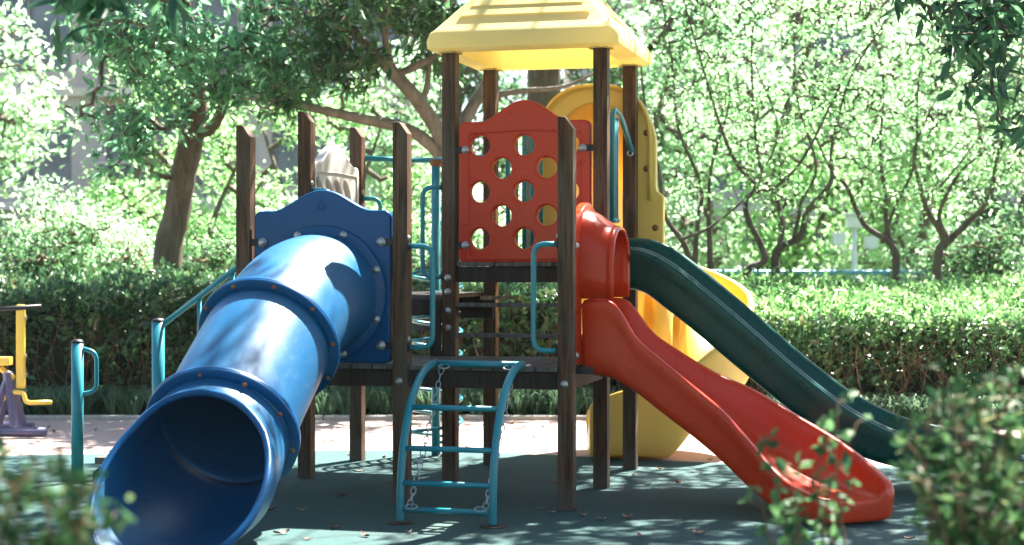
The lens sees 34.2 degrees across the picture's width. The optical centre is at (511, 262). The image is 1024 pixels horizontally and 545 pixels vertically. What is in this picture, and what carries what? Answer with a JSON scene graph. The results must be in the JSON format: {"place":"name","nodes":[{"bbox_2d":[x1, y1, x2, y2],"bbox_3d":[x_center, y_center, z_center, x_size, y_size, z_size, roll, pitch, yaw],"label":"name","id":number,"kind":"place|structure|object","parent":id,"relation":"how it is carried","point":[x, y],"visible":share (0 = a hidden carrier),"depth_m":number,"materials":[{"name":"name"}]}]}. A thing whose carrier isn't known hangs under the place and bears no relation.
{"place":"outdoors","nodes":[
{"label":"outdoors","id":0,"kind":"place"},
{"bbox_2d":[0,211,36,277],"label":"shrub","id":1,"kind":"object","parent":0,"point":[2,238],"visible":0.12,"depth_m":21.37,"materials":[{"name":"green plant"}]},
{"bbox_2d":[0,0,448,274],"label":"apartment building","id":2,"kind":"structure","parent":0,"point":[72,169],"depth_m":44.20,"materials":[{"name":"painted plaster"},{"name":"concrete"},{"name":"glass"}]},
{"bbox_2d":[0,220,69,260],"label":"window","id":3,"kind":"structure","parent":2,"relation":"in","point":[1,225],"depth_m":44.27,"materials":[{"name":"grey"}]},
{"bbox_2d":[0,107,70,183],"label":"window","id":4,"kind":"structure","parent":2,"relation":"in","point":[51,167],"depth_m":44.27,"materials":[{"name":"grey glass"}]},
{"bbox_2d":[0,0,70,70],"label":"window","id":5,"kind":"structure","parent":2,"relation":"in","point":[37,14],"depth_m":44.27,"materials":[{"name":"grey glass"}]},
{"bbox_2d":[108,107,237,183],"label":"window","id":6,"kind":"structure","parent":2,"relation":"in","point":[159,137],"depth_m":44.27,"materials":[{"name":"grey glass"}]},
{"bbox_2d":[108,0,237,70],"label":"window","id":7,"kind":"structure","parent":2,"relation":"in","point":[216,8],"depth_m":44.27,"materials":[{"name":"grey glass"}]},
{"bbox_2d":[113,220,234,274],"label":"window","id":8,"kind":"structure","parent":2,"relation":"in","point":[113,220],"depth_m":44.27,"materials":[{"name":"grey"}]},
{"bbox_2d":[274,107,403,183],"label":"window","id":9,"kind":"structure","parent":2,"relation":"in","point":[281,157],"depth_m":44.27,"materials":[{"name":"grey glass"}]},
{"bbox_2d":[274,0,403,70],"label":"window","id":10,"kind":"structure","parent":2,"relation":"in","point":[390,37],"depth_m":44.27,"materials":[{"name":"grey glass"}]},
{"bbox_2d":[30,407,584,415],"bbox_3d":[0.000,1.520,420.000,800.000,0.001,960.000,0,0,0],"label":"ground","id":11,"kind":"structure","parent":0,"point":[142,411],"depth_m":16.72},
{"bbox_2d":[0,214,91,282],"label":"leafy shrub","id":12,"kind":"object","parent":11,"relation":"on","point":[32,265],"visible":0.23,"depth_m":19.82,"materials":[{"name":"green plant"}]},
{"bbox_2d":[0,0,94,255],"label":"pale tree","id":13,"kind":"object","parent":11,"relation":"on","point":[22,116],"visible":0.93,"depth_m":25.06,"materials":[{"name":"green plant"}]},
{"bbox_2d":[7,171,110,275],"bbox_3d":[-6.158,0.126,22.446,1.622,2.759,1.623,0,0,-1],"label":"pale tree","id":14,"kind":"object","parent":11,"relation":"on","point":[38,202],"visible":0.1,"depth_m":22.48,"materials":[{"name":"green plant"}]},
{"bbox_2d":[0,435,137,544],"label":"foreground bush","id":15,"kind":"object","parent":11,"relation":"on","point":[75,530],"visible":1,"depth_m":3.08,"materials":[{"name":"green plant"}]},
{"bbox_2d":[0,155,157,281],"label":"pale shrub","id":16,"kind":"object","parent":11,"relation":"on","point":[94,227],"visible":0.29,"depth_m":20.49,"materials":[{"name":"green plant"}]},
{"bbox_2d":[63,162,149,273],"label":"bright tree","id":17,"kind":"object","parent":11,"relation":"on","point":[97,196],"visible":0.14,"depth_m":25.30,"materials":[{"name":"green plant"}]},
{"bbox_2d":[72,191,157,280],"bbox_3d":[-4.745,0.331,20.293,1.590,2.387,1.732,0,0,10],"label":"pale shrub","id":18,"kind":"object","parent":11,"relation":"on","point":[128,250],"visible":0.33,"depth_m":20.02,"materials":[{"name":"green plant"}]},
{"bbox_2d":[25,0,269,66],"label":"overhanging tree","id":19,"kind":"object","parent":11,"relation":"on","point":[170,9],"visible":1,"depth_m":6.32,"materials":[{"name":"green plant"}]},
{"bbox_2d":[81,10,235,271],"bbox_3d":[-5.453,-1.202,25.879,2.673,5.447,3.385,0,0,-17],"label":"bright tree","id":20,"kind":"object","parent":11,"relation":"on","point":[131,193],"visible":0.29,"depth_m":25.53,"materials":[{"name":"green plant"}]},
{"bbox_2d":[145,215,235,276],"bbox_3d":[-3.616,0.664,20.653,2.036,2.484,2.033,0,0,7],"label":"leafy shrub","id":21,"kind":"object","parent":11,"relation":"on","point":[203,259],"visible":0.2,"depth_m":20.34,"materials":[{"name":"green plant"}]},
{"bbox_2d":[50,0,362,272],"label":"broadleaf tree","id":22,"kind":"object","parent":11,"relation":"on","point":[256,48],"visible":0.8,"depth_m":17.54,"materials":[{"name":"green plant"}]},
{"bbox_2d":[138,89,297,270],"bbox_3d":[-4.054,-0.594,23.799,2.072,4.222,2.624,0,0,15],"label":"bright tree","id":23,"kind":"object","parent":11,"relation":"on","point":[223,132],"visible":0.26,"depth_m":23.93,"materials":[{"name":"green plant"}]},
{"bbox_2d":[209,170,296,260],"bbox_3d":[-2.873,0.175,20.659,1.963,2.705,1.802,0,0,-41],"label":"pale shrub","id":24,"kind":"object","parent":11,"relation":"on","point":[270,209],"visible":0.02,"depth_m":20.59,"materials":[{"name":"green plant"}]},
{"bbox_2d":[196,44,384,236],"bbox_3d":[-3.486,-0.932,26.265,3.047,4.902,2.406,0,0,-15],"label":"bright tree","id":25,"kind":"object","parent":11,"relation":"on","point":[273,164],"visible":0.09,"depth_m":26.08,"materials":[{"name":"green plant"}]},
{"bbox_2d":[0,255,622,407],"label":"hedge","id":26,"kind":"object","parent":11,"relation":"on","point":[107,318],"visible":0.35,"depth_m":16.89,"materials":[{"name":"green plant"}]},
{"bbox_2d":[255,70,440,254],"bbox_3d":[-2.344,-0.797,24.241,2.877,4.630,2.272,0,0,-21],"label":"bright tree","id":27,"kind":"object","parent":11,"relation":"on","point":[368,151],"visible":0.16,"depth_m":24.30,"materials":[{"name":"green plant"}]},
{"bbox_2d":[316,37,474,262],"bbox_3d":[-1.956,-1.249,28.770,3.245,5.517,3.246,0,0,33],"label":"pale tree","id":28,"kind":"object","parent":11,"relation":"on","point":[413,77],"visible":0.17,"depth_m":28.28,"materials":[{"name":"green plant"}]},
{"bbox_2d":[231,0,592,282],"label":"branching tree","id":29,"kind":"object","parent":11,"relation":"on","point":[432,15],"visible":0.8,"depth_m":16.56,"materials":[{"name":"green plant"}]},
{"bbox_2d":[412,217,430,274],"bbox_3d":[-1.383,0.664,20.406,2.033,2.484,2.036,0,0,-35],"label":"leafy shrub","id":30,"kind":"object","parent":11,"relation":"on","point":[416,255],"visible":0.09,"depth_m":20.07,"materials":[{"name":"green plant"}]},
{"bbox_2d":[414,188,521,266],"bbox_3d":[-0.433,0.097,20.658,1.908,2.864,2.079,0,0,33],"label":"pale shrub","id":31,"kind":"object","parent":11,"relation":"on","point":[477,238],"visible":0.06,"depth_m":20.48,"materials":[{"name":"green plant"}]},
{"bbox_2d":[4,415,939,419],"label":"kerb","id":32,"kind":"structure","parent":11,"relation":"on","point":[317,417],"depth_m":15.86,"materials":[{"name":"concrete"}]},
{"bbox_2d":[392,43,571,245],"bbox_3d":[-0.559,-1.603,31.006,3.783,6.271,3.518,0,0,-5],"label":"dark tree","id":33,"kind":"object","parent":11,"relation":"on","point":[467,89],"visible":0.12,"depth_m":30.99,"materials":[{"name":"green plant"}]},
{"bbox_2d":[476,104,521,246],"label":"bright tree","id":34,"kind":"object","parent":11,"relation":"on","point":[502,212],"visible":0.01,"depth_m":25.98,"materials":[{"name":"green plant"}]},
{"bbox_2d":[5,381,1023,426],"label":"border grass","id":35,"kind":"structure","parent":11,"relation":"on","point":[334,400],"depth_m":16.17,"materials":[{"name":"green plant"}]},
{"bbox_2d":[499,0,698,233],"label":"dark tree","id":36,"kind":"object","parent":11,"relation":"on","point":[616,75],"visible":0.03,"depth_m":29.11,"materials":[{"name":"green plant"}]},
{"bbox_2d":[526,0,799,282],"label":"broadleaf tree","id":37,"kind":"object","parent":11,"relation":"on","point":[544,78],"visible":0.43,"depth_m":19.86,"materials":[{"name":"green plant"}]},
{"bbox_2d":[630,0,767,268],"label":"myrtle tree","id":38,"kind":"object","parent":11,"relation":"on","point":[672,74],"visible":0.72,"depth_m":19.34,"materials":[{"name":"green plant"}]},
{"bbox_2d":[621,0,795,269],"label":"pale tree","id":39,"kind":"object","parent":11,"relation":"on","point":[670,159],"visible":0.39,"depth_m":26.82,"materials":[{"name":"green plant"}]},
{"bbox_2d":[652,0,830,275],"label":"pale tree","id":40,"kind":"object","parent":11,"relation":"on","point":[683,221],"visible":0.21,"depth_m":32.56,"materials":[{"name":"green plant"}]},
{"bbox_2d":[655,0,925,278],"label":"myrtle tree","id":41,"kind":"object","parent":11,"relation":"on","point":[795,238],"visible":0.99,"depth_m":18.53,"materials":[{"name":"green plant"}]},
{"bbox_2d":[738,388,872,544],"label":"foreground bush","id":42,"kind":"object","parent":11,"relation":"on","point":[778,508],"visible":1,"depth_m":4.56,"materials":[{"name":"green plant"}]},
{"bbox_2d":[706,0,920,276],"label":"bright tree","id":43,"kind":"object","parent":11,"relation":"on","point":[794,253],"visible":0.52,"depth_m":28.64,"materials":[{"name":"green plant"}]},
{"bbox_2d":[617,264,1023,407],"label":"hedge","id":44,"kind":"object","parent":11,"relation":"on","point":[888,336],"visible":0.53,"depth_m":15.92,"materials":[{"name":"green plant"}]},
{"bbox_2d":[831,213,877,277],"bbox_3d":[5.556,0.350,27.000,0.720,2.300,0.380,0,0,0],"label":"lamp post","id":45,"kind":"object","parent":11,"relation":"on","point":[854,224],"visible":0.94,"depth_m":26.90,"materials":[{"name":"white metal"}]},
{"bbox_2d":[754,0,969,283],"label":"myrtle tree","id":46,"kind":"object","parent":11,"relation":"on","point":[886,237],"visible":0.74,"depth_m":19.38,"materials":[{"name":"green plant"}]},
{"bbox_2d":[712,268,1021,282],"bbox_3d":[7.600,0.790,23.600,13.000,1.420,0.100,0,0,0],"label":"fence","id":47,"kind":"object","parent":11,"relation":"on","point":[864,273],"visible":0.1,"depth_m":23.57,"materials":[{"name":"metal"}]},
{"bbox_2d":[797,48,961,281],"bbox_3d":[7.779,-1.554,34.627,3.606,6.130,3.606,0,0,-26],"label":"pale tree","id":48,"kind":"object","parent":11,"relation":"on","point":[868,160],"visible":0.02,"depth_m":34.98,"materials":[{"name":"green plant"}]},
{"bbox_2d":[783,0,1006,289],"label":"pale tree","id":49,"kind":"object","parent":11,"relation":"on","point":[923,223],"visible":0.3,"depth_m":27.62,"materials":[{"name":"green plant"}]},
{"bbox_2d":[874,261,948,284],"bbox_3d":[5.567,0.861,22.096,1.557,1.900,1.554,0,0,38],"label":"leafy shrub","id":50,"kind":"object","parent":11,"relation":"on","point":[921,276],"visible":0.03,"depth_m":22.01,"materials":[{"name":"green plant"}]},
{"bbox_2d":[806,1,1023,280],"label":"bright tree","id":51,"kind":"object","parent":11,"relation":"on","point":[936,202],"visible":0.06,"depth_m":32.03,"materials":[{"name":"green plant"}]},
{"bbox_2d":[861,0,1023,282],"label":"pale tree","id":52,"kind":"object","parent":11,"relation":"on","point":[1011,92],"visible":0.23,"depth_m":24.93,"materials":[{"name":"green plant"}]},
{"bbox_2d":[864,0,1023,285],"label":"myrtle tree","id":53,"kind":"object","parent":11,"relation":"on","point":[946,239],"visible":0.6,"depth_m":19.98,"materials":[{"name":"green plant"}]},
{"bbox_2d":[879,358,1023,544],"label":"foreground bush","id":54,"kind":"object","parent":11,"relation":"on","point":[999,494],"visible":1,"depth_m":4.13,"materials":[{"name":"green plant"}]},
{"bbox_2d":[880,0,1023,150],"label":"overhanging tree","id":55,"kind":"object","parent":11,"relation":"on","point":[990,18],"visible":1,"depth_m":9.40,"materials":[{"name":"green plant"}]},
{"bbox_2d":[900,196,1023,290],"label":"leafy shrub","id":56,"kind":"object","parent":11,"relation":"on","point":[974,251],"visible":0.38,"depth_m":20.92,"materials":[{"name":"green plant"}]},
{"bbox_2d":[926,176,1023,284],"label":"dark tree","id":57,"kind":"object","parent":11,"relation":"on","point":[994,212],"visible":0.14,"depth_m":23.02,"materials":[{"name":"green plant"}]},
{"bbox_2d":[457,0,563,213],"label":"sky","id":58,"kind":"structure","parent":0,"point":[523,81],"materials":[{"name":"white"}]},
{"bbox_2d":[0,450,1023,544],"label":"rubber surface","id":59,"kind":"object","parent":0,"point":[664,508],"visible":0.36,"depth_m":10.16,"materials":[{"name":"rubber"}]},
{"bbox_2d":[71,339,98,482],"bbox_3d":[-2.912,1.012,11.350,0.187,0.976,0.084,0,0,0],"label":"grip post","id":60,"kind":"object","parent":59,"relation":"on","point":[78,350],"visible":0.98,"depth_m":11.32,"materials":[{"name":"teal metal"}]},
{"bbox_2d":[273,529,289,532],"bbox_3d":[-1.268,1.480,9.152,0.090,0.022,0.036,-3,11,-15],"label":"fallen leaf","id":61,"kind":"object","parent":59,"relation":"on","point":[282,531],"visible":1,"depth_m":9.16,"materials":[{"name":"beige plant"}]},
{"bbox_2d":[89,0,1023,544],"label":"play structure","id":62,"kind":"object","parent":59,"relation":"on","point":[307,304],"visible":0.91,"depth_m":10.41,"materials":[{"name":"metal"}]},
{"bbox_2d":[690,528,704,533],"bbox_3d":[1.022,1.480,9.151,0.090,0.022,0.036,10,15,29],"label":"fallen leaf","id":63,"kind":"object","parent":59,"relation":"on","point":[698,532],"visible":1,"depth_m":9.15,"materials":[{"name":"grey plant"}]},
{"bbox_2d":[3,420,1023,465],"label":"paving","id":64,"kind":"structure","parent":0,"point":[517,437],"depth_m":14.24,"materials":[{"name":"pale pinkish concrete pavers"}]},
{"bbox_2d":[0,304,51,436],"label":"leg exerciser","id":65,"kind":"object","parent":64,"relation":"on","point":[17,425],"visible":1,"depth_m":14.36,"materials":[{"name":"yellow metal"}]},
{"bbox_2d":[564,0,1023,278],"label":"apartment building","id":66,"kind":"structure","parent":0,"point":[824,41],"depth_m":47.20,"materials":[{"name":"beige"}]},
{"bbox_2d":[614,11,746,83],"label":"window","id":67,"kind":"structure","parent":66,"relation":"in","point":[739,64],"depth_m":47.27,"materials":[{"name":"grey glass"}]},
{"bbox_2d":[663,119,746,188],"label":"window","id":68,"kind":"structure","parent":66,"relation":"in","point":[721,185],"depth_m":47.27,"materials":[{"name":"grey glass"}]},
{"bbox_2d":[665,222,746,269],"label":"window","id":69,"kind":"structure","parent":66,"relation":"in","point":[741,264],"depth_m":47.27,"materials":[{"name":"grey"}]},
{"bbox_2d":[782,117,888,188],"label":"window","id":70,"kind":"structure","parent":66,"relation":"in","point":[805,144],"depth_m":47.27,"materials":[{"name":"grey glass"}]},
{"bbox_2d":[785,222,917,278],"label":"window","id":71,"kind":"structure","parent":66,"relation":"in","point":[824,225],"depth_m":47.27,"materials":[{"name":"grey"}]},
{"bbox_2d":[781,11,921,83],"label":"window","id":72,"kind":"structure","parent":66,"relation":"in","point":[823,40],"depth_m":47.27,"materials":[{"name":"grey glass"}]},
{"bbox_2d":[957,121,1023,188],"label":"window","id":73,"kind":"structure","parent":66,"relation":"in","point":[1015,121],"depth_m":47.27,"materials":[{"name":"grey glass"}]}
]}

